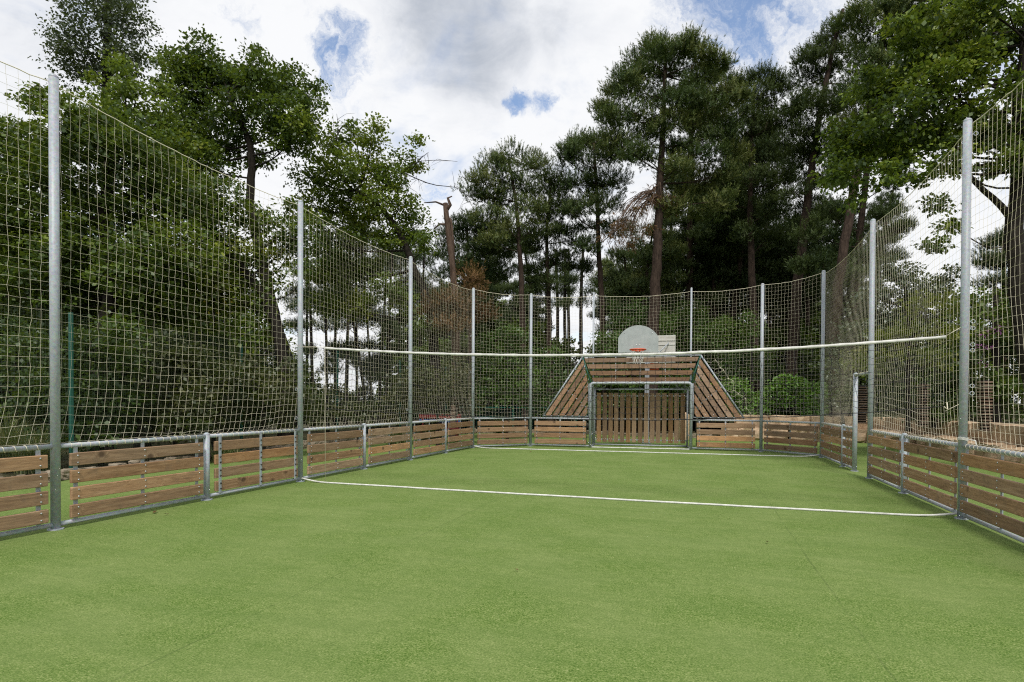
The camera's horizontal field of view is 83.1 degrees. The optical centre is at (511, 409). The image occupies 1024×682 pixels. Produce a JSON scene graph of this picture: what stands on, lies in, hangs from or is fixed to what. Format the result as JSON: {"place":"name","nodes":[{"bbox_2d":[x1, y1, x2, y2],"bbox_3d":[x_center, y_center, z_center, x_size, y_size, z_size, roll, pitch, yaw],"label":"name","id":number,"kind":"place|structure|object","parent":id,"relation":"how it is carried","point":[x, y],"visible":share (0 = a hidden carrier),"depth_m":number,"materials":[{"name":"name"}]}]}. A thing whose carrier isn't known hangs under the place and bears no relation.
{"place":"outdoors","nodes":[
{"label":"outdoors","id":0,"kind":"place"},
{"bbox_2d":[0,403,1019,476],"bbox_3d":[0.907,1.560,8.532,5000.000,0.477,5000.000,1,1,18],"label":"ground","id":1,"kind":"structure","parent":0,"point":[64,464],"depth_m":23.08,"materials":[{"name":"plant"}]},
{"bbox_2d":[0,424,81,474],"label":"grass clump","id":2,"kind":"object","parent":1,"relation":"on","point":[32,441],"visible":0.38,"depth_m":10.85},
{"bbox_2d":[0,313,103,442],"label":"shrub","id":3,"kind":"object","parent":1,"relation":"on","point":[16,380],"visible":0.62,"depth_m":11.82,"materials":[{"name":"green plant"}]},
{"bbox_2d":[22,310,168,465],"bbox_3d":[-8.444,-0.323,11.888,2.511,3.355,2.852,0,1,-41],"label":"shrub","id":4,"kind":"object","parent":1,"relation":"on","point":[100,413],"visible":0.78,"depth_m":11.85,"materials":[{"name":"green plant"}]},
{"bbox_2d":[27,0,166,435],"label":"poplar tree","id":5,"kind":"object","parent":1,"relation":"on","point":[107,17],"visible":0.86,"depth_m":23.21,"materials":[{"name":"green plant"}]},
{"bbox_2d":[0,80,231,450],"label":"oak tree","id":6,"kind":"object","parent":1,"relation":"on","point":[86,121],"visible":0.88,"depth_m":13.92,"materials":[{"name":"green plant"}]},
{"bbox_2d":[66,47,221,447],"bbox_3d":[-10.783,-4.734,17.190,5.105,12.078,3.543,0,1,-2],"label":"oak tree","id":7,"kind":"object","parent":1,"relation":"on","point":[129,88],"visible":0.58,"depth_m":16.54,"materials":[{"name":"green plant"}]},
{"bbox_2d":[107,328,237,456],"bbox_3d":[-7.863,-0.273,13.291,3.928,3.234,2.492,1,1,38],"label":"shrub","id":8,"kind":"object","parent":1,"relation":"on","point":[188,404],"visible":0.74,"depth_m":12.90,"materials":[{"name":"green plant"}]},
{"bbox_2d":[0,432,415,482],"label":"stone edging","id":9,"kind":"object","parent":1,"relation":"on","point":[65,474],"visible":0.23,"depth_m":12.90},
{"bbox_2d":[179,234,260,449],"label":"slim tree","id":10,"kind":"object","parent":1,"relation":"on","point":[246,247],"visible":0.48,"depth_m":15.79,"materials":[{"name":"green plant"}]},
{"bbox_2d":[0,302,446,476],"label":"fence","id":11,"kind":"object","parent":1,"relation":"on","point":[70,325],"visible":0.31,"depth_m":11.65,"materials":[{"name":"green metal"}]},
{"bbox_2d":[125,164,329,435],"bbox_3d":[-7.947,-3.010,16.310,5.976,8.651,3.940,0,1,7],"label":"oak tree","id":12,"kind":"object","parent":1,"relation":"on","point":[253,289],"visible":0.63,"depth_m":16.22,"materials":[{"name":"green plant"}]},
{"bbox_2d":[136,23,337,442],"bbox_3d":[-9.155,-5.764,19.176,7.250,14.178,4.076,0,1,0],"label":"oak tree","id":13,"kind":"object","parent":1,"relation":"on","point":[206,81],"visible":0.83,"depth_m":18.76,"materials":[{"name":"green plant"}]},
{"bbox_2d":[179,349,328,449],"bbox_3d":[-6.761,-0.124,14.350,4.180,2.921,3.280,1,1,18],"label":"shrub","id":14,"kind":"object","parent":1,"relation":"on","point":[245,400],"visible":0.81,"depth_m":14.08,"materials":[{"name":"green plant"}]},
{"bbox_2d":[277,242,346,427],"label":"slim tree","id":15,"kind":"object","parent":1,"relation":"on","point":[306,324],"visible":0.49,"depth_m":33.94,"materials":[{"name":"plant"}]},
{"bbox_2d":[294,229,353,431],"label":"slim tree","id":16,"kind":"object","parent":1,"relation":"on","point":[327,344],"visible":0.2,"depth_m":26.93,"materials":[{"name":"plant"}]},
{"bbox_2d":[303,220,388,432],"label":"slim tree","id":17,"kind":"object","parent":1,"relation":"on","point":[362,341],"visible":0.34,"depth_m":25.98,"materials":[{"name":"plant"}]},
{"bbox_2d":[296,371,412,439],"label":"shrub","id":18,"kind":"object","parent":1,"relation":"on","point":[336,413],"visible":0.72,"depth_m":17.70,"materials":[{"name":"green plant"}]},
{"bbox_2d":[282,111,470,437],"bbox_3d":[-4.970,-4.747,21.065,6.918,12.111,4.032,0,1,-7],"label":"oak tree","id":19,"kind":"object","parent":1,"relation":"on","point":[378,171],"visible":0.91,"depth_m":20.90,"materials":[{"name":"green plant"}]},
{"bbox_2d":[351,248,408,427],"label":"slim tree","id":20,"kind":"object","parent":1,"relation":"on","point":[394,327],"visible":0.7,"depth_m":26.95,"materials":[{"name":"plant"}]},
{"bbox_2d":[377,355,489,445],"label":"shrub","id":21,"kind":"object","parent":1,"relation":"on","point":[427,388],"visible":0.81,"depth_m":18.36,"materials":[{"name":"green plant"}]},
{"bbox_2d":[424,196,459,435],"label":"dead tree","id":22,"kind":"object","parent":1,"relation":"on","point":[448,224],"visible":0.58,"depth_m":21.91,"materials":[{"name":"wood"}]},
{"bbox_2d":[412,258,501,441],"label":"pine tree","id":23,"kind":"object","parent":1,"relation":"on","point":[475,278],"visible":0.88,"depth_m":19.77,"materials":[{"name":"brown plant"}]},
{"bbox_2d":[425,208,517,427],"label":"pine tree","id":24,"kind":"object","parent":1,"relation":"on","point":[497,266],"visible":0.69,"depth_m":27.44,"materials":[{"name":"green plant"}]},
{"bbox_2d":[438,332,516,428],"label":"shrub","id":25,"kind":"object","parent":1,"relation":"on","point":[463,347],"visible":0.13,"depth_m":31.89,"materials":[{"name":"green plant"}]},
{"bbox_2d":[450,134,555,426],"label":"pine tree","id":26,"kind":"object","parent":1,"relation":"on","point":[499,160],"visible":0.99,"depth_m":26.68,"materials":[{"name":"green plant"}]},
{"bbox_2d":[464,318,551,438],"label":"shrub","id":27,"kind":"object","parent":1,"relation":"on","point":[511,334],"visible":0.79,"depth_m":21.47,"materials":[{"name":"green plant"}]},
{"bbox_2d":[492,277,533,425],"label":"pine tree","id":28,"kind":"object","parent":1,"relation":"on","point":[510,286],"visible":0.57,"depth_m":36.34,"materials":[{"name":"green plant"}]},
{"bbox_2d":[462,316,586,427],"bbox_3d":[0.580,-2.157,34.104,8.616,6.807,5.423,1,1,17],"label":"shrub","id":29,"kind":"object","parent":1,"relation":"on","point":[542,344],"visible":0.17,"depth_m":33.18,"materials":[{"name":"green plant"}]},
{"bbox_2d":[510,273,552,333],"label":"pine tree","id":30,"kind":"object","parent":1,"relation":"on","point":[539,310],"visible":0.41,"depth_m":38.72,"materials":[{"name":"green plant"}]},
{"bbox_2d":[513,165,596,426],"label":"pine tree","id":31,"kind":"object","parent":1,"relation":"on","point":[556,256],"visible":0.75,"depth_m":28.80,"materials":[{"name":"green plant"}]},
{"bbox_2d":[549,248,581,426],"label":"pine tree","id":32,"kind":"object","parent":1,"relation":"on","point":[564,302],"visible":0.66,"depth_m":35.64,"materials":[{"name":"green wood"}]},
{"bbox_2d":[532,340,608,432],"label":"shrub","id":33,"kind":"object","parent":1,"relation":"on","point":[554,351],"visible":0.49,"depth_m":23.12,"materials":[{"name":"green plant"}]},
{"bbox_2d":[567,251,597,420],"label":"pine tree","id":34,"kind":"object","parent":1,"relation":"on","point":[582,300],"visible":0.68,"depth_m":37.92,"materials":[{"name":"plant"}]},
{"bbox_2d":[551,124,634,430],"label":"pine tree","id":35,"kind":"object","parent":1,"relation":"on","point":[575,146],"visible":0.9,"depth_m":27.59,"materials":[{"name":"green plant"}]},
{"bbox_2d":[555,337,667,430],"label":"shrub","id":36,"kind":"object","parent":1,"relation":"on","point":[596,351],"visible":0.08,"depth_m":29.76,"materials":[{"name":"green plant"}]},
{"bbox_2d":[590,246,644,426],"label":"pine tree","id":37,"kind":"object","parent":1,"relation":"on","point":[619,254],"visible":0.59,"depth_m":35.57,"materials":[{"name":"green plant"}]},
{"bbox_2d":[588,296,702,432],"bbox_3d":[6.022,-2.025,26.834,5.190,6.539,3.492,0,1,1],"label":"shrub","id":38,"kind":"object","parent":1,"relation":"on","point":[630,317],"visible":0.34,"depth_m":26.67,"materials":[{"name":"green plant"}]},
{"bbox_2d":[618,217,689,424],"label":"pine tree","id":39,"kind":"object","parent":1,"relation":"on","point":[643,253],"visible":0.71,"depth_m":32.02,"materials":[{"name":"green plant"}]},
{"bbox_2d":[586,18,761,431],"bbox_3d":[6.920,-7.889,25.189,7.673,18.344,4.098,0,1,-5],"label":"pine tree","id":40,"kind":"object","parent":1,"relation":"on","point":[633,77],"visible":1,"depth_m":24.70,"materials":[{"name":"green plant"}]},
{"bbox_2d":[608,300,741,429],"bbox_3d":[8.931,-2.400,32.904,9.447,7.464,5.946,0,1,-37],"label":"shrub","id":41,"kind":"object","parent":1,"relation":"on","point":[668,312],"visible":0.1,"depth_m":31.89,"materials":[{"name":"green plant"}]},
{"bbox_2d":[660,213,719,315],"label":"pine tree","id":42,"kind":"object","parent":1,"relation":"on","point":[683,262],"visible":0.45,"depth_m":32.95,"materials":[{"name":"green plant"}]},
{"bbox_2d":[651,56,737,429],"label":"pine tree","id":43,"kind":"object","parent":1,"relation":"on","point":[699,233],"visible":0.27,"depth_m":31.64,"materials":[{"name":"green plant"}]},
{"bbox_2d":[659,299,742,432],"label":"shrub","id":44,"kind":"object","parent":1,"relation":"on","point":[683,319],"visible":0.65,"depth_m":28.93,"materials":[{"name":"green plant"}]},
{"bbox_2d":[693,204,762,429],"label":"pine tree","id":45,"kind":"object","parent":1,"relation":"on","point":[727,251],"visible":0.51,"depth_m":32.41,"materials":[{"name":"green plant"}]},
{"bbox_2d":[700,237,773,410],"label":"pine tree","id":46,"kind":"object","parent":1,"relation":"on","point":[712,264],"visible":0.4,"depth_m":32.74,"materials":[{"name":"green plant"}]},
{"bbox_2d":[703,53,815,414],"bbox_3d":[12.377,-7.993,29.177,5.591,18.533,5.223,1,1,18],"label":"pine tree","id":47,"kind":"object","parent":1,"relation":"on","point":[771,82],"visible":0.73,"depth_m":28.68,"materials":[{"name":"green plant"}]},
{"bbox_2d":[767,8,875,379],"bbox_3d":[14.164,-8.400,26.218,5.928,19.451,4.279,0,1,-18],"label":"pine tree","id":48,"kind":"object","parent":1,"relation":"on","point":[820,49],"visible":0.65,"depth_m":25.84,"materials":[{"name":"green plant"}]},
{"bbox_2d":[781,105,919,415],"bbox_3d":[13.824,-6.053,24.148,6.001,14.761,3.878,0,1,-11],"label":"pine tree","id":49,"kind":"object","parent":1,"relation":"on","point":[803,263],"visible":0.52,"depth_m":23.42,"materials":[{"name":"green plant"}]},
{"bbox_2d":[720,415,1023,463],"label":"retaining wall","id":50,"kind":"structure","parent":1,"relation":"on","point":[1003,429],"depth_m":17.67,"materials":[{"name":"stone"}]},
{"bbox_2d":[807,0,1023,386],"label":"oak tree","id":51,"kind":"object","parent":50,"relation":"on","point":[938,49],"visible":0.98,"depth_m":11.13,"materials":[{"name":"green plant"}]},
{"bbox_2d":[824,0,997,416],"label":"pine tree","id":52,"kind":"object","parent":1,"relation":"on","point":[865,12],"visible":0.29,"depth_m":21.77,"materials":[{"name":"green plant"}]},
{"bbox_2d":[0,433,1023,681],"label":"turf","id":53,"kind":"structure","parent":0,"point":[306,581],"depth_m":4.57,"materials":[{"name":"plant"}]},
{"bbox_2d":[47,73,63,530],"bbox_3d":[-4.887,-1.114,6.174,0.150,4.907,0.150,1,1,18],"label":"net pole","id":54,"kind":"object","parent":53,"relation":"on","point":[54,301],"visible":0.98,"depth_m":6.14,"materials":[{"name":"metal"}]},
{"bbox_2d":[0,444,52,536],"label":"plank barrier","id":55,"kind":"object","parent":54,"relation":"attached to","point":[38,479],"visible":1,"depth_m":5.88,"materials":[{"name":"wood"}]},
{"bbox_2d":[61,435,205,525],"bbox_3d":[-4.575,0.801,7.147,0.091,0.895,1.924,1,1,18],"label":"plank barrier","id":56,"kind":"object","parent":54,"relation":"attached to","point":[77,475],"visible":1,"depth_m":6.99,"materials":[{"name":"wood"}]},
{"bbox_2d":[201,432,212,500],"bbox_3d":[-4.281,0.820,8.101,0.150,0.998,0.150,1,1,18],"label":"barrier post","id":57,"kind":"object","parent":53,"relation":"on","point":[206,466],"visible":0.96,"depth_m":8.07,"materials":[{"name":"metal"}]},
{"bbox_2d":[210,429,299,496],"bbox_3d":[-3.960,0.781,9.046,0.091,0.895,1.924,1,1,18],"label":"plank barrier","id":58,"kind":"object","parent":57,"relation":"attached to","point":[220,459],"visible":1,"depth_m":8.92,"materials":[{"name":"wood"}]},
{"bbox_2d":[295,200,304,481],"bbox_3d":[-3.658,-1.155,9.985,0.150,4.907,0.161,0,1,-31],"label":"net pole","id":59,"kind":"object","parent":53,"relation":"on","point":[300,337],"visible":0.88,"depth_m":9.95,"materials":[{"name":"metal"}]},
{"bbox_2d":[303,425,363,478],"bbox_3d":[-3.343,0.760,10.953,0.091,0.895,1.924,1,1,18],"label":"plank barrier","id":60,"kind":"object","parent":59,"relation":"attached to","point":[335,455],"visible":1,"depth_m":10.86,"materials":[{"name":"wood"}]},
{"bbox_2d":[324,327,960,481],"bbox_3d":[0.917,0.122,8.510,9.537,2.329,0.114,1,1,18],"label":"volleyball net","id":61,"kind":"object","parent":59,"relation":"hanging from","point":[760,350],"visible":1,"depth_m":8.15,"materials":[{"name":"white fabric"}]},
{"bbox_2d":[360,423,367,468],"bbox_3d":[-3.049,0.779,11.907,0.150,0.998,0.150,1,1,18],"label":"barrier post","id":62,"kind":"object","parent":53,"relation":"on","point":[364,445],"visible":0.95,"depth_m":11.87,"materials":[{"name":"metal"}]},
{"bbox_2d":[366,422,409,466],"bbox_3d":[-2.728,0.740,12.856,0.091,0.896,1.924,1,1,18],"label":"plank barrier","id":63,"kind":"object","parent":62,"relation":"attached to","point":[387,448],"visible":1,"depth_m":12.75,"materials":[{"name":"wood"}]},
{"bbox_2d":[406,256,412,459],"bbox_3d":[-2.428,-1.196,13.783,0.161,4.907,0.150,0,1,-23],"label":"net pole","id":64,"kind":"object","parent":53,"relation":"on","point":[410,333],"visible":0.77,"depth_m":13.75,"materials":[{"name":"metal"}]},
{"bbox_2d":[412,419,445,457],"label":"plank barrier","id":65,"kind":"object","parent":64,"relation":"attached to","point":[429,442],"visible":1,"depth_m":14.64,"materials":[{"name":"wood"}]},
{"bbox_2d":[444,418,446,452],"bbox_3d":[-1.818,0.739,15.712,0.150,0.998,0.150,1,1,18],"label":"barrier post","id":66,"kind":"object","parent":53,"relation":"on","point":[445,429],"visible":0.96,"depth_m":15.68,"materials":[{"name":"metal"}]},
{"bbox_2d":[447,418,472,451],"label":"plank barrier","id":67,"kind":"object","parent":66,"relation":"attached to","point":[460,431],"visible":1,"depth_m":16.56,"materials":[{"name":"wood"}]},
{"bbox_2d":[470,288,474,447],"bbox_3d":[-1.181,-1.236,17.538,0.150,4.907,0.161,0,1,-31],"label":"net pole","id":68,"kind":"object","parent":53,"relation":"on","point":[473,339],"visible":0.81,"depth_m":17.49,"materials":[{"name":"metal"}]},
{"bbox_2d":[0,61,471,445],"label":"safety net","id":69,"kind":"object","parent":68,"relation":"attached to","point":[194,376],"visible":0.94,"depth_m":8.00,"materials":[{"name":"beige"}]},
{"bbox_2d":[474,417,529,446],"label":"plank barrier","id":70,"kind":"object","parent":68,"relation":"attached to","point":[504,442],"visible":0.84,"depth_m":17.92,"materials":[{"name":"wood"}]},
{"bbox_2d":[529,293,532,445],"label":"net pole","id":71,"kind":"object","parent":53,"relation":"on","point":[530,376],"visible":0.95,"depth_m":18.34,"materials":[{"name":"metal"}]},
{"bbox_2d":[531,417,588,446],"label":"plank barrier","id":72,"kind":"object","parent":71,"relation":"attached to","point":[559,441],"visible":0.86,"depth_m":18.12,"materials":[{"name":"wood"}]},
{"bbox_2d":[475,273,820,421],"bbox_3d":[3.723,-1.676,17.234,9.614,3.905,1.943,0,1,15],"label":"safety net","id":73,"kind":"object","parent":71,"relation":"attached to","point":[725,368],"visible":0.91,"depth_m":17.70,"materials":[{"name":"beige"}]},
{"bbox_2d":[301,478,956,515],"bbox_3d":[0.895,1.254,8.487,9.525,0.078,0.095,1,1,18],"label":"court line","id":74,"kind":"object","parent":53,"relation":"on","point":[879,513],"visible":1,"depth_m":8.09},
{"bbox_2d":[543,354,744,449],"bbox_3d":[4.071,-0.238,18.357,6.043,2.909,1.660,0,1,13],"label":"sports goal","id":75,"kind":"object","parent":53,"relation":"on","point":[640,380],"visible":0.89,"depth_m":18.20,"materials":[{"name":"wood"}]},
{"bbox_2d":[618,325,657,363],"bbox_3d":[3.851,-2.004,17.660,1.220,1.206,0.684,0,1,13],"label":"basketball hoop","id":76,"kind":"object","parent":75,"relation":"attached to","point":[637,338],"visible":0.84,"depth_m":17.90,"materials":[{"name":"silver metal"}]},
{"bbox_2d":[758,283,763,451],"bbox_3d":[7.197,-1.180,16.652,0.150,4.907,0.150,1,1,18],"label":"net pole","id":77,"kind":"object","parent":53,"relation":"on","point":[761,370],"visible":0.92,"depth_m":16.62,"materials":[{"name":"metal"}]},
{"bbox_2d":[692,419,759,450],"bbox_3d":[6.265,0.737,16.955,1.854,0.895,0.090,1,1,18],"label":"plank barrier","id":78,"kind":"object","parent":77,"relation":"attached to","point":[731,446],"visible":0.98,"depth_m":16.92,"materials":[{"name":"wood"}]},
{"bbox_2d":[819,270,825,457],"bbox_3d":[8.059,-1.155,14.997,0.150,4.907,0.150,1,1,18],"label":"net pole","id":79,"kind":"object","parent":53,"relation":"on","point":[822,331],"visible":0.92,"depth_m":14.96,"materials":[{"name":"metal"}]},
{"bbox_2d":[762,420,819,455],"bbox_3d":[7.607,0.757,15.840,0.092,0.896,1.790,0,1,-28],"label":"plank barrier","id":80,"kind":"object","parent":79,"relation":"attached to","point":[790,441],"visible":1,"depth_m":15.77,"materials":[{"name":"wood"}]},
{"bbox_2d":[839,424,845,466],"bbox_3d":[7.365,0.823,12.846,0.150,0.998,0.150,1,1,18],"label":"barrier post","id":81,"kind":"object","parent":53,"relation":"on","point":[842,437],"visible":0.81,"depth_m":12.82,"materials":[{"name":"metal"}]},
{"bbox_2d":[820,422,841,463],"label":"plank barrier","id":82,"kind":"object","parent":81,"relation":"attached to","point":[832,447],"visible":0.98,"depth_m":13.81,"materials":[{"name":"wood"}]},
{"bbox_2d":[865,219,875,478],"bbox_3d":[6.729,-1.110,10.824,0.150,4.907,0.150,1,1,18],"label":"net pole","id":83,"kind":"object","parent":53,"relation":"on","point":[871,309],"visible":0.93,"depth_m":10.79,"materials":[{"name":"metal"}]},
{"bbox_2d":[868,429,900,489],"bbox_3d":[6.413,0.824,9.946,0.091,0.895,1.824,1,1,18],"label":"plank barrier","id":84,"kind":"object","parent":83,"relation":"attached to","point":[884,453],"visible":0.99,"depth_m":9.82,"materials":[{"name":"wood"}]},
{"bbox_2d":[954,118,977,519],"bbox_3d":[5.503,-1.070,7.020,0.161,4.907,0.150,0,1,-23],"label":"net pole","id":85,"kind":"object","parent":53,"relation":"on","point":[965,278],"visible":0.88,"depth_m":6.99,"materials":[{"name":"metal"}]},
{"bbox_2d":[824,79,1023,450],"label":"safety net","id":86,"kind":"object","parent":85,"relation":"attached to","point":[847,356],"visible":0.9,"depth_m":8.06,"materials":[{"name":"beige"}]},
{"bbox_2d":[903,435,957,512],"bbox_3d":[5.797,0.845,8.043,0.091,0.895,2.023,1,1,18],"label":"plank barrier","id":87,"kind":"object","parent":85,"relation":"attached to","point":[938,498],"visible":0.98,"depth_m":7.85,"materials":[{"name":"wood"}]},
{"bbox_2d":[960,444,1023,542],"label":"plank barrier","id":88,"kind":"object","parent":85,"relation":"attached to","point":[1001,502],"visible":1,"depth_m":6.19,"materials":[{"name":"wood"}]},
{"bbox_2d":[0,0,1023,403],"label":"sky","id":89,"kind":"structure","parent":0,"point":[467,75],"materials":[{"name":"white"}]},
{"bbox_2d":[719,409,1023,438],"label":"terrace","id":90,"kind":"structure","parent":0,"point":[1014,422],"depth_m":24.47,"materials":[{"name":"soil"}]},
{"bbox_2d":[678,296,779,410],"bbox_3d":[12.436,-3.228,35.589,5.899,7.405,9.373,0,1,-19],"label":"shrub","id":91,"kind":"object","parent":90,"relation":"on","point":[745,339],"visible":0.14,"depth_m":32.45,"materials":[{"name":"green plant"}]},
{"bbox_2d":[711,375,779,414],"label":"shrub","id":92,"kind":"object","parent":90,"relation":"on","point":[755,401],"visible":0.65,"depth_m":24.32,"materials":[{"name":"green plant"}]},
{"bbox_2d":[717,308,785,414],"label":"shrub","id":93,"kind":"object","parent":90,"relation":"on","point":[751,341],"visible":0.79,"depth_m":27.53,"materials":[{"name":"green plant"}]},
{"bbox_2d":[716,122,802,412],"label":"pine tree","id":94,"kind":"object","parent":90,"relation":"on","point":[770,270],"visible":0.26,"depth_m":32.35,"materials":[{"name":"green plant"}]},
{"bbox_2d":[744,247,810,356],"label":"pine tree","id":95,"kind":"object","parent":90,"relation":"on","point":[775,287],"visible":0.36,"depth_m":34.05,"materials":[{"name":"green plant"}]},
{"bbox_2d":[756,372,828,415],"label":"shrub","id":96,"kind":"object","parent":90,"relation":"on","point":[782,406],"visible":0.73,"depth_m":24.91,"materials":[{"name":"green plant"}]},
{"bbox_2d":[764,215,848,361],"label":"pine tree","id":97,"kind":"object","parent":90,"relation":"on","point":[815,248],"visible":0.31,"depth_m":32.33,"materials":[{"name":"green plant"}]},
{"bbox_2d":[767,319,846,404],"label":"shrub","id":98,"kind":"object","parent":90,"relation":"on","point":[804,366],"visible":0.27,"depth_m":32.10,"materials":[{"name":"green plant"}]},
{"bbox_2d":[781,195,881,411],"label":"pine tree","id":99,"kind":"object","parent":90,"relation":"on","point":[866,225],"visible":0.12,"depth_m":33.23,"materials":[{"name":"green plant"}]},
{"bbox_2d":[809,346,874,423],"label":"shrub","id":100,"kind":"object","parent":90,"relation":"on","point":[837,378],"visible":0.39,"depth_m":20.17,"materials":[{"name":"green plant"}]},
{"bbox_2d":[860,190,915,409],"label":"pine tree","id":101,"kind":"object","parent":90,"relation":"on","point":[896,238],"visible":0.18,"depth_m":34.83,"materials":[{"name":"green plant"}]},
{"bbox_2d":[820,254,977,418],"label":"oak tree","id":102,"kind":"object","parent":90,"relation":"on","point":[888,268],"visible":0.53,"depth_m":20.89,"materials":[{"name":"green plant"}]},
{"bbox_2d":[836,288,984,431],"bbox_3d":[9.999,-1.223,14.754,3.511,3.603,3.071,1,1,18],"label":"shrub","id":103,"kind":"object","parent":90,"relation":"on","point":[896,332],"visible":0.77,"depth_m":14.48,"materials":[{"name":"green plant"}]},
{"bbox_2d":[825,365,1023,428],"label":"shrub","id":104,"kind":"object","parent":90,"relation":"on","point":[1007,415],"visible":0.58,"depth_m":17.08,"materials":[{"name":"green plant"}]},
{"bbox_2d":[926,283,1023,422],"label":"oak tree","id":105,"kind":"object","parent":90,"relation":"on","point":[993,316],"visible":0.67,"depth_m":16.66,"materials":[{"name":"green plant"}]},
{"bbox_2d":[977,380,992,430],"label":"slatted column","id":106,"kind":"structure","parent":90,"relation":"on","point":[984,392],"depth_m":11.95,"materials":[{"name":"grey wood"}]},
{"bbox_2d":[970,224,1010,414],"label":"pine tree","id":107,"kind":"object","parent":90,"relation":"on","point":[992,259],"visible":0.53,"depth_m":29.94,"materials":[{"name":"green plant"}]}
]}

